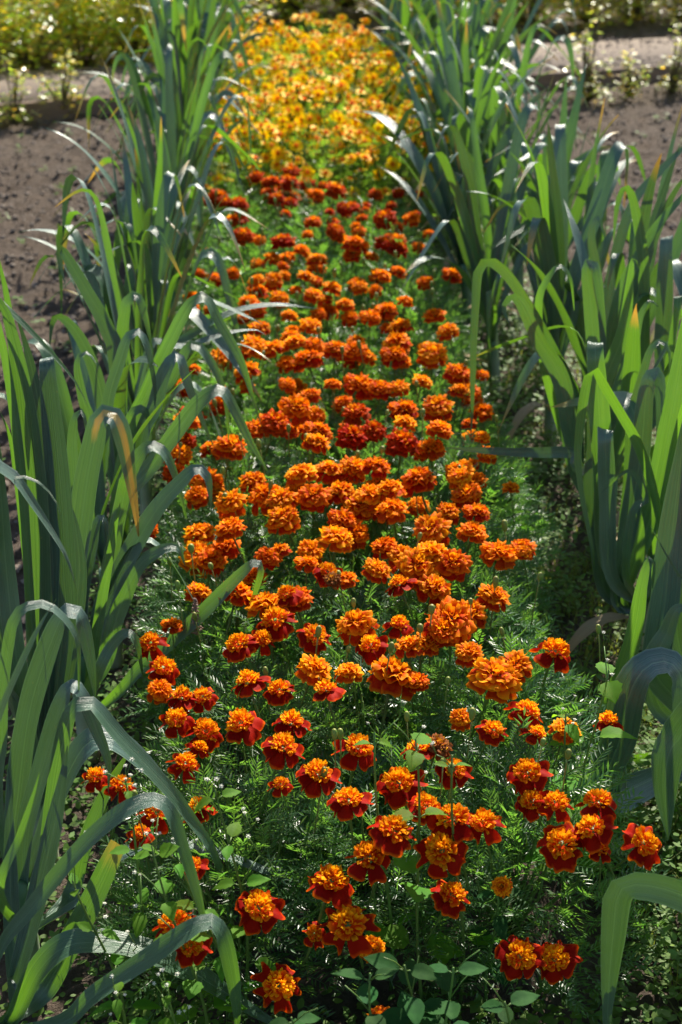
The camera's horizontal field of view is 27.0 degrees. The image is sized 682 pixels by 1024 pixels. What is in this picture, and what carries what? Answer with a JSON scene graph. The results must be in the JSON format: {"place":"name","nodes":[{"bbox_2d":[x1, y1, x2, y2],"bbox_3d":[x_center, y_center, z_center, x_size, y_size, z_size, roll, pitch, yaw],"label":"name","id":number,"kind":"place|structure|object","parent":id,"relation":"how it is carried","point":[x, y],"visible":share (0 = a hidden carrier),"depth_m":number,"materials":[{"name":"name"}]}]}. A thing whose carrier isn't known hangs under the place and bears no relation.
{"place":"outdoors","nodes":[
{"label":"outdoors","id":0,"kind":"place"},
{"bbox_2d":[0,0,681,1023],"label":"soil ground","id":1,"kind":"structure","parent":0,"point":[642,28],"depth_m":4.11,"materials":[{"name":"brown soil"}]},
{"bbox_2d":[0,0,75,72],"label":"leafy bush","id":2,"kind":"object","parent":1,"relation":"on","point":[17,24],"visible":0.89,"depth_m":7.82,"materials":[{"name":"green plant"}]},
{"bbox_2d":[0,262,89,863],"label":"leek","id":3,"kind":"object","parent":1,"relation":"on","point":[37,474],"visible":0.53,"depth_m":1.88,"materials":[{"name":"green plant"}]},
{"bbox_2d":[0,0,132,71],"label":"leafy bush","id":4,"kind":"object","parent":1,"relation":"on","point":[18,59],"visible":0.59,"depth_m":8.14,"materials":[{"name":"green plant"}]},
{"bbox_2d":[8,0,152,70],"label":"leafy bush","id":5,"kind":"object","parent":1,"relation":"on","point":[89,60],"visible":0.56,"depth_m":8.12,"materials":[{"name":"green plant"}]},
{"bbox_2d":[18,153,204,440],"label":"leek","id":6,"kind":"object","parent":1,"relation":"on","point":[155,266],"visible":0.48,"depth_m":3.31,"materials":[{"name":"green plant"}]},
{"bbox_2d":[69,831,162,1023],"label":"galinsoga","id":7,"kind":"object","parent":1,"relation":"on","point":[117,959],"visible":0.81,"depth_m":1.76,"materials":[{"name":"green plant"}]},
{"bbox_2d":[17,0,248,67],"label":"leafy bush","id":8,"kind":"object","parent":1,"relation":"on","point":[133,45],"visible":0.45,"depth_m":8.20,"materials":[{"name":"green plant"}]},
{"bbox_2d":[0,291,267,667],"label":"leek","id":9,"kind":"object","parent":1,"relation":"on","point":[159,382],"visible":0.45,"depth_m":2.48,"materials":[{"name":"green plant"}]},
{"bbox_2d":[103,757,165,1017],"bbox_3d":[-0.250,0.496,1.796,0.079,0.467,0.082,-24,36,-38],"label":"galinsoga","id":10,"kind":"object","parent":1,"relation":"on","point":[139,920],"visible":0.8,"depth_m":1.78,"materials":[{"name":"green plant"}]},
{"bbox_2d":[0,599,272,1023],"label":"leek","id":11,"kind":"object","parent":1,"relation":"on","point":[45,972],"visible":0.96,"depth_m":1.73,"materials":[{"name":"green plant"}]},
{"bbox_2d":[94,132,180,330],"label":"leek","id":12,"kind":"object","parent":1,"relation":"on","point":[129,211],"visible":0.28,"depth_m":3.43,"materials":[{"name":"green plant"}]},
{"bbox_2d":[84,104,197,330],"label":"leek","id":13,"kind":"object","parent":1,"relation":"on","point":[142,171],"visible":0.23,"depth_m":3.71,"materials":[{"name":"green plant"}]},
{"bbox_2d":[0,89,285,122],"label":"edging board","id":14,"kind":"object","parent":1,"relation":"on","point":[50,110],"visible":0.21,"depth_m":7.04,"materials":[{"name":"wood"}]},
{"bbox_2d":[23,162,267,493],"bbox_3d":[-0.447,-0.402,3.214,0.542,0.800,0.282,2,27,-5],"label":"leek","id":15,"kind":"object","parent":1,"relation":"on","point":[212,254],"visible":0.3,"depth_m":3.10,"materials":[{"name":"green plant"}]},
{"bbox_2d":[28,174,270,514],"bbox_3d":[-0.431,-0.285,2.980,0.597,0.811,0.166,15,31,27],"label":"leek","id":16,"kind":"object","parent":1,"relation":"on","point":[105,276],"visible":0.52,"depth_m":2.95,"materials":[{"name":"green plant"}]},
{"bbox_2d":[46,54,252,410],"bbox_3d":[-0.488,-0.692,3.649,0.516,0.918,0.164,2,27,-4],"label":"leek","id":17,"kind":"object","parent":1,"relation":"on","point":[201,176],"visible":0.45,"depth_m":3.57,"materials":[{"name":"green plant"}]},
{"bbox_2d":[60,40,251,307],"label":"leek","id":18,"kind":"object","parent":1,"relation":"on","point":[211,114],"visible":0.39,"depth_m":4.12,"materials":[{"name":"green plant"}]},
{"bbox_2d":[53,44,260,320],"bbox_3d":[-0.534,-0.892,4.083,0.644,0.879,0.194,-15,31,-27],"label":"leek","id":19,"kind":"object","parent":1,"relation":"on","point":[196,129],"visible":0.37,"depth_m":3.97,"materials":[{"name":"green plant"}]},
{"bbox_2d":[0,600,314,989],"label":"leek","id":20,"kind":"object","parent":1,"relation":"on","point":[58,761],"visible":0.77,"depth_m":1.79,"materials":[{"name":"green plant"}]},
{"bbox_2d":[67,369,263,763],"bbox_3d":[-0.287,0.139,2.274,0.331,0.702,0.280,-1,27,-3],"label":"leek","id":21,"kind":"object","parent":1,"relation":"on","point":[123,568],"visible":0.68,"depth_m":2.27,"materials":[{"name":"green plant"}]},
{"bbox_2d":[74,0,271,139],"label":"leek","id":22,"kind":"object","parent":1,"relation":"on","point":[148,70],"visible":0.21,"depth_m":4.85,"materials":[{"name":"green plant"}]},
{"bbox_2d":[105,2,251,226],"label":"leek","id":23,"kind":"object","parent":1,"relation":"on","point":[166,43],"visible":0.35,"depth_m":5.02,"materials":[{"name":"green plant"}]},
{"bbox_2d":[49,244,316,532],"bbox_3d":[-0.383,-0.188,2.855,0.470,0.750,0.556,14,31,25],"label":"leek","id":24,"kind":"object","parent":1,"relation":"on","point":[92,373],"visible":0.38,"depth_m":2.74,"materials":[{"name":"green plant"}]},
{"bbox_2d":[98,0,275,288],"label":"leek","id":25,"kind":"object","parent":1,"relation":"on","point":[146,104],"visible":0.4,"depth_m":4.36,"materials":[{"name":"green plant"}]},
{"bbox_2d":[131,807,247,1023],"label":"galinsoga","id":26,"kind":"object","parent":1,"relation":"on","point":[194,987],"visible":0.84,"depth_m":1.73,"materials":[{"name":"green plant"}]},
{"bbox_2d":[145,86,238,351],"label":"leek","id":27,"kind":"object","parent":1,"relation":"on","point":[167,167],"visible":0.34,"depth_m":3.87,"materials":[{"name":"green plant"}]},
{"bbox_2d":[149,0,250,186],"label":"leek","id":28,"kind":"object","parent":1,"relation":"on","point":[173,16],"visible":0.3,"depth_m":5.05,"materials":[{"name":"green plant"}]},
{"bbox_2d":[194,777,275,1023],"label":"galinsoga","id":29,"kind":"object","parent":1,"relation":"on","point":[233,830],"visible":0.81,"depth_m":1.77,"materials":[{"name":"green plant"}]},
{"bbox_2d":[128,467,348,712],"bbox_3d":[-0.180,0.139,2.600,0.438,0.386,0.453,-1,27,-3],"label":"marigold","id":30,"kind":"object","parent":1,"relation":"on","point":[271,500],"visible":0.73,"depth_m":2.54,"materials":[{"name":"orange plant"}]},
{"bbox_2d":[80,707,398,1023],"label":"marigold","id":31,"kind":"object","parent":1,"relation":"on","point":[257,908],"visible":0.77,"depth_m":1.90,"materials":[{"name":"green plant"}]},
{"bbox_2d":[167,228,312,373],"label":"marigold","id":32,"kind":"object","parent":1,"relation":"on","point":[258,266],"visible":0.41,"depth_m":3.92,"materials":[{"name":"green plant"}]},
{"bbox_2d":[118,543,363,779],"bbox_3d":[-0.158,0.231,2.425,0.441,0.383,0.443,-1,27,-3],"label":"marigold","id":33,"kind":"object","parent":1,"relation":"on","point":[298,599],"visible":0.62,"depth_m":2.38,"materials":[{"name":"green plant"}]},
{"bbox_2d":[156,377,327,566],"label":"marigold","id":34,"kind":"object","parent":1,"relation":"on","point":[217,408],"visible":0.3,"depth_m":3.03,"materials":[{"name":"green plant"}]},
{"bbox_2d":[186,158,300,282],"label":"marigold","id":35,"kind":"object","parent":1,"relation":"on","point":[268,183],"visible":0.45,"depth_m":4.60,"materials":[{"name":"green plant"}]},
{"bbox_2d":[152,328,335,503],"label":"marigold","id":36,"kind":"object","parent":1,"relation":"on","point":[268,349],"visible":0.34,"depth_m":3.24,"materials":[{"name":"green plant"}]},
{"bbox_2d":[183,190,306,300],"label":"marigold","id":37,"kind":"object","parent":1,"relation":"on","point":[239,203],"visible":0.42,"depth_m":4.37,"materials":[{"name":"green plant"}]},
{"bbox_2d":[173,271,319,425],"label":"marigold","id":38,"kind":"object","parent":1,"relation":"on","point":[274,281],"visible":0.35,"depth_m":3.66,"materials":[{"name":"orange plant"}]},
{"bbox_2d":[145,408,357,612],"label":"marigold","id":39,"kind":"object","parent":1,"relation":"on","point":[234,450],"visible":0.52,"depth_m":2.80,"materials":[{"name":"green plant"}]},
{"bbox_2d":[172,290,330,434],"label":"marigold","id":40,"kind":"object","parent":1,"relation":"on","point":[267,329],"visible":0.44,"depth_m":3.51,"materials":[{"name":"orange plant"}]},
{"bbox_2d":[180,213,324,325],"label":"marigold","id":41,"kind":"object","parent":1,"relation":"on","point":[243,235],"visible":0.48,"depth_m":4.10,"materials":[{"name":"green plant"}]},
{"bbox_2d":[186,112,323,235],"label":"signet marigold","id":42,"kind":"object","parent":1,"relation":"on","point":[278,152],"visible":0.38,"depth_m":4.86,"materials":[{"name":"yellow plant"}]},
{"bbox_2d":[130,605,388,921],"bbox_3d":[-0.133,0.363,2.169,0.435,0.384,0.430,-1,27,-3],"label":"marigold","id":43,"kind":"object","parent":1,"relation":"on","point":[272,626],"visible":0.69,"depth_m":2.13,"materials":[{"name":"green plant"}]},
{"bbox_2d":[195,86,348,233],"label":"signet marigold","id":44,"kind":"object","parent":1,"relation":"on","point":[258,103],"visible":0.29,"depth_m":5.08,"materials":[{"name":"yellow plant"}]},
{"bbox_2d":[255,156,359,273],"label":"marigold","id":45,"kind":"object","parent":1,"relation":"on","point":[290,173],"visible":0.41,"depth_m":4.64,"materials":[{"name":"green plant"}]},
{"bbox_2d":[248,36,371,174],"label":"signet marigold","id":46,"kind":"object","parent":1,"relation":"on","point":[317,45],"visible":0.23,"depth_m":5.85,"materials":[{"name":"yellow plant"}]},
{"bbox_2d":[230,82,395,208],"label":"signet marigold","id":47,"kind":"object","parent":1,"relation":"on","point":[316,92],"visible":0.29,"depth_m":5.09,"materials":[{"name":"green plant"}]},
{"bbox_2d":[239,103,394,240],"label":"signet marigold","id":48,"kind":"object","parent":1,"relation":"on","point":[303,119],"visible":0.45,"depth_m":4.86,"materials":[{"name":"yellow plant"}]},
{"bbox_2d":[247,257,389,398],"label":"marigold","id":49,"kind":"object","parent":1,"relation":"on","point":[306,276],"visible":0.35,"depth_m":3.75,"materials":[{"name":"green plant"}]},
{"bbox_2d":[245,48,392,180],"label":"signet marigold","id":50,"kind":"object","parent":1,"relation":"on","point":[282,77],"visible":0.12,"depth_m":5.63,"materials":[{"name":"yellow plant"}]},
{"bbox_2d":[257,180,387,299],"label":"marigold","id":51,"kind":"object","parent":1,"relation":"on","point":[335,191],"visible":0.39,"depth_m":4.39,"materials":[{"name":"green plant"}]},
{"bbox_2d":[263,233,387,373],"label":"marigold","id":52,"kind":"object","parent":1,"relation":"on","point":[354,246],"visible":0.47,"depth_m":3.95,"materials":[{"name":"orange plant"}]},
{"bbox_2d":[244,372,409,523],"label":"marigold","id":53,"kind":"object","parent":1,"relation":"on","point":[364,387],"visible":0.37,"depth_m":3.05,"materials":[{"name":"orange plant"}]},
{"bbox_2d":[262,191,391,317],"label":"marigold","id":54,"kind":"object","parent":1,"relation":"on","point":[335,232],"visible":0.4,"depth_m":4.17,"materials":[{"name":"green plant"}]},
{"bbox_2d":[257,281,403,423],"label":"marigold","id":55,"kind":"object","parent":1,"relation":"on","point":[349,316],"visible":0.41,"depth_m":3.54,"materials":[{"name":"orange plant"}]},
{"bbox_2d":[246,316,415,479],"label":"marigold","id":56,"kind":"object","parent":1,"relation":"on","point":[316,349],"visible":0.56,"depth_m":3.25,"materials":[{"name":"orange plant"}]},
{"bbox_2d":[0,105,681,1023],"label":"ground cover","id":57,"kind":"object","parent":1,"relation":"on","point":[666,931],"visible":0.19,"depth_m":2.31,"materials":[{"name":"green plant"}]},
{"bbox_2d":[230,524,464,765],"bbox_3d":[0.022,0.212,2.441,0.438,0.403,0.446,-1,27,-3],"label":"marigold","id":58,"kind":"object","parent":1,"relation":"on","point":[338,579],"visible":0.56,"depth_m":2.39,"materials":[{"name":"orange plant"}]},
{"bbox_2d":[254,446,453,652],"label":"marigold","id":59,"kind":"object","parent":1,"relation":"on","point":[362,506],"visible":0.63,"depth_m":2.61,"materials":[{"name":"orange plant"}]},
{"bbox_2d":[249,392,460,606],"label":"marigold","id":60,"kind":"object","parent":1,"relation":"on","point":[352,436],"visible":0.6,"depth_m":2.86,"materials":[{"name":"orange plant"}]},
{"bbox_2d":[301,61,433,208],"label":"signet marigold","id":61,"kind":"object","parent":1,"relation":"on","point":[374,78],"visible":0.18,"depth_m":5.42,"materials":[{"name":"yellow plant"}]},
{"bbox_2d":[239,598,505,888],"bbox_3d":[0.050,0.322,2.223,0.442,0.408,0.453,-1,27,-3],"label":"marigold","id":62,"kind":"object","parent":1,"relation":"on","point":[393,676],"visible":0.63,"depth_m":2.16,"materials":[{"name":"green plant"}]},
{"bbox_2d":[319,192,441,319],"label":"marigold","id":63,"kind":"object","parent":1,"relation":"on","point":[343,208],"visible":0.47,"depth_m":4.32,"materials":[{"name":"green plant"}]},
{"bbox_2d":[316,93,445,225],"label":"signet marigold","id":64,"kind":"object","parent":1,"relation":"on","point":[372,100],"visible":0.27,"depth_m":5.16,"materials":[{"name":"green plant"}]},
{"bbox_2d":[314,102,459,245],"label":"signet marigold","id":65,"kind":"object","parent":1,"relation":"on","point":[394,114],"visible":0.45,"depth_m":4.89,"materials":[{"name":"yellow plant"}]},
{"bbox_2d":[238,711,541,1020],"bbox_3d":[0.069,0.454,1.988,0.439,0.389,0.444,-17,32,-29],"label":"marigold","id":66,"kind":"object","parent":1,"relation":"on","point":[440,850],"visible":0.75,"depth_m":1.86,"materials":[{"name":"green plant"}]},
{"bbox_2d":[330,208,466,343],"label":"marigold","id":67,"kind":"object","parent":1,"relation":"on","point":[382,219],"visible":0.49,"depth_m":4.18,"materials":[{"name":"orange plant"}]},
{"bbox_2d":[327,230,480,370],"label":"marigold","id":68,"kind":"object","parent":1,"relation":"on","point":[386,244],"visible":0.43,"depth_m":3.94,"materials":[{"name":"green plant"}]},
{"bbox_2d":[363,952,447,1023],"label":"broad leaved weed","id":69,"kind":"object","parent":1,"relation":"on","point":[411,1007],"visible":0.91,"depth_m":1.69,"materials":[{"name":"green plant"}]},
{"bbox_2d":[335,251,489,400],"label":"marigold","id":70,"kind":"object","parent":1,"relation":"on","point":[451,275],"visible":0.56,"depth_m":3.76,"materials":[{"name":"green plant"}]},
{"bbox_2d":[369,723,463,999],"bbox_3d":[0.096,0.467,1.825,0.086,0.493,0.110,-20,33,-34],"label":"galinsoga","id":71,"kind":"object","parent":1,"relation":"on","point":[417,893],"visible":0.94,"depth_m":1.84,"materials":[{"name":"green plant"}]},
{"bbox_2d":[341,288,492,436],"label":"marigold","id":72,"kind":"object","parent":1,"relation":"on","point":[388,311],"visible":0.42,"depth_m":3.46,"materials":[{"name":"orange plant"}]},
{"bbox_2d":[328,322,513,497],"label":"marigold","id":73,"kind":"object","parent":1,"relation":"on","point":[431,356],"visible":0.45,"depth_m":3.22,"materials":[{"name":"orange plant"}]},
{"bbox_2d":[392,0,494,207],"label":"leek","id":74,"kind":"object","parent":1,"relation":"on","point":[473,20],"visible":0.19,"depth_m":5.18,"materials":[{"name":"green plant"}]},
{"bbox_2d":[347,359,546,544],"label":"marigold","id":75,"kind":"object","parent":1,"relation":"on","point":[439,407],"visible":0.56,"depth_m":3.04,"materials":[{"name":"orange plant"}]},
{"bbox_2d":[409,950,488,1023],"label":"broad leaved weed","id":76,"kind":"object","parent":1,"relation":"on","point":[451,1009],"visible":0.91,"depth_m":1.68,"materials":[{"name":"green plant"}]},
{"bbox_2d":[345,462,562,674],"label":"marigold","id":77,"kind":"object","parent":1,"relation":"on","point":[466,493],"visible":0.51,"depth_m":2.61,"materials":[{"name":"orange plant"}]},
{"bbox_2d":[350,52,558,334],"bbox_3d":[0.289,-0.899,4.108,0.602,0.871,0.256,9,29,16],"label":"leek","id":78,"kind":"object","parent":1,"relation":"on","point":[441,197],"visible":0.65,"depth_m":4.06,"materials":[{"name":"green plant"}]},
{"bbox_2d":[347,408,569,633],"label":"marigold","id":79,"kind":"object","parent":1,"relation":"on","point":[404,442],"visible":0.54,"depth_m":2.81,"materials":[{"name":"green plant"}]},
{"bbox_2d":[381,0,540,274],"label":"leek","id":80,"kind":"object","parent":1,"relation":"on","point":[465,97],"visible":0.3,"depth_m":4.44,"materials":[{"name":"green plant"}]},
{"bbox_2d":[341,511,583,782],"bbox_3d":[0.199,0.224,2.430,0.443,0.392,0.437,-1,27,-3],"label":"marigold","id":81,"kind":"object","parent":1,"relation":"on","point":[430,563],"visible":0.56,"depth_m":2.39,"materials":[{"name":"orange plant"}]},
{"bbox_2d":[400,5,531,250],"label":"leek","id":82,"kind":"object","parent":1,"relation":"on","point":[434,55],"visible":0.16,"depth_m":4.74,"materials":[{"name":"green plant"}]},
{"bbox_2d":[374,0,564,236],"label":"leek","id":83,"kind":"object","parent":1,"relation":"on","point":[504,43],"visible":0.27,"depth_m":4.84,"materials":[{"name":"green plant"}]},
{"bbox_2d":[394,103,546,399],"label":"leek","id":84,"kind":"object","parent":1,"relation":"on","point":[469,236],"visible":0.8,"depth_m":3.65,"materials":[{"name":"green plant"}]},
{"bbox_2d":[451,39,519,311],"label":"leek","id":85,"kind":"object","parent":1,"relation":"on","point":[459,120],"visible":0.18,"depth_m":4.18,"materials":[{"name":"green plant"}]},
{"bbox_2d":[456,875,524,1016],"bbox_3d":[0.198,0.570,1.883,0.092,0.257,0.063,20,33,33],"label":"broad leaved weed","id":86,"kind":"object","parent":1,"relation":"on","point":[500,924],"visible":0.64,"depth_m":1.86,"materials":[{"name":"green plant"}]},
{"bbox_2d":[359,595,639,898],"bbox_3d":[0.238,0.329,2.207,0.475,0.412,0.466,-1,27,-3],"label":"marigold","id":87,"kind":"object","parent":1,"relation":"on","point":[501,679],"visible":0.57,"depth_m":2.15,"materials":[{"name":"green plant"}]},
{"bbox_2d":[408,17,592,208],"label":"leek","id":88,"kind":"object","parent":1,"relation":"on","point":[565,39],"visible":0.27,"depth_m":4.51,"materials":[{"name":"green plant"}]},
{"bbox_2d":[360,698,675,1023],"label":"marigold","id":89,"kind":"object","parent":1,"relation":"on","point":[528,777],"visible":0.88,"depth_m":1.89,"materials":[{"name":"green plant"}]},
{"bbox_2d":[442,70,611,327],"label":"leek","id":90,"kind":"object","parent":1,"relation":"on","point":[514,239],"visible":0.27,"depth_m":4.16,"materials":[{"name":"green plant"}]},
{"bbox_2d":[380,63,681,94],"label":"edging board","id":91,"kind":"object","parent":1,"relation":"on","point":[654,74],"visible":0.2,"depth_m":7.78,"materials":[{"name":"wood"}]},
{"bbox_2d":[460,65,636,355],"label":"leek","id":92,"kind":"object","parent":1,"relation":"on","point":[570,131],"visible":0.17,"depth_m":3.94,"materials":[{"name":"green plant"}]},
{"bbox_2d":[485,87,622,375],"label":"leek","id":93,"kind":"object","parent":1,"relation":"on","point":[579,178],"visible":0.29,"depth_m":3.75,"materials":[{"name":"green plant"}]},
{"bbox_2d":[465,98,645,408],"bbox_3d":[0.549,-0.609,3.575,0.265,0.843,0.550,24,36,38],"label":"leek","id":94,"kind":"object","parent":1,"relation":"on","point":[580,326],"visible":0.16,"depth_m":3.50,"materials":[{"name":"green plant"}]},
{"bbox_2d":[488,123,633,447],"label":"leek","id":95,"kind":"object","parent":1,"relation":"on","point":[548,239],"visible":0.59,"depth_m":3.37,"materials":[{"name":"green plant"}]},
{"bbox_2d":[444,258,680,576],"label":"leek","id":96,"kind":"object","parent":1,"relation":"on","point":[560,384],"visible":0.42,"depth_m":2.78,"materials":[{"name":"green plant"}]},
{"bbox_2d":[522,630,636,921],"bbox_3d":[0.334,0.389,1.976,0.125,0.492,0.099,13,30,23],"label":"galinsoga","id":97,"kind":"object","parent":1,"relation":"on","point":[610,690],"visible":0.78,"depth_m":1.94,"materials":[{"name":"green plant"}]},
{"bbox_2d":[556,6,614,103],"bbox_3d":[1.269,-2.328,7.258,0.276,0.474,0.313,-1,27,-3],"label":"young bean plant","id":98,"kind":"object","parent":1,"relation":"on","point":[589,79],"visible":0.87,"depth_m":7.28,"materials":[{"name":"green plant"}]},
{"bbox_2d":[511,147,681,470],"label":"leek","id":99,"kind":"object","parent":1,"relation":"on","point":[666,325],"visible":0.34,"depth_m":3.01,"materials":[{"name":"green plant"}]},
{"bbox_2d":[552,320,681,652],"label":"leek","id":100,"kind":"object","parent":1,"relation":"on","point":[616,567],"visible":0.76,"depth_m":2.53,"materials":[{"name":"green plant"}]},
{"bbox_2d":[584,108,681,430],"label":"leek","id":101,"kind":"object","parent":1,"relation":"on","point":[617,261],"visible":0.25,"depth_m":3.11,"materials":[{"name":"green plant"}]},
{"bbox_2d":[585,423,681,843],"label":"leek","id":102,"kind":"object","parent":1,"relation":"on","point":[650,674],"visible":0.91,"depth_m":2.12,"materials":[{"name":"green plant"}]},
{"bbox_2d":[601,872,681,1023],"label":"leek","id":103,"kind":"object","parent":1,"relation":"on","point":[621,893],"visible":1,"depth_m":1.63,"materials":[{"name":"green plant"}]},
{"bbox_2d":[0,37,681,102],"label":"path","id":104,"kind":"structure","parent":0,"point":[661,50],"depth_m":7.92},
{"bbox_2d":[475,321,681,1022],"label":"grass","id":105,"kind":"structure","parent":0,"point":[592,597],"depth_m":2.83,"materials":[{"name":"green plant"}]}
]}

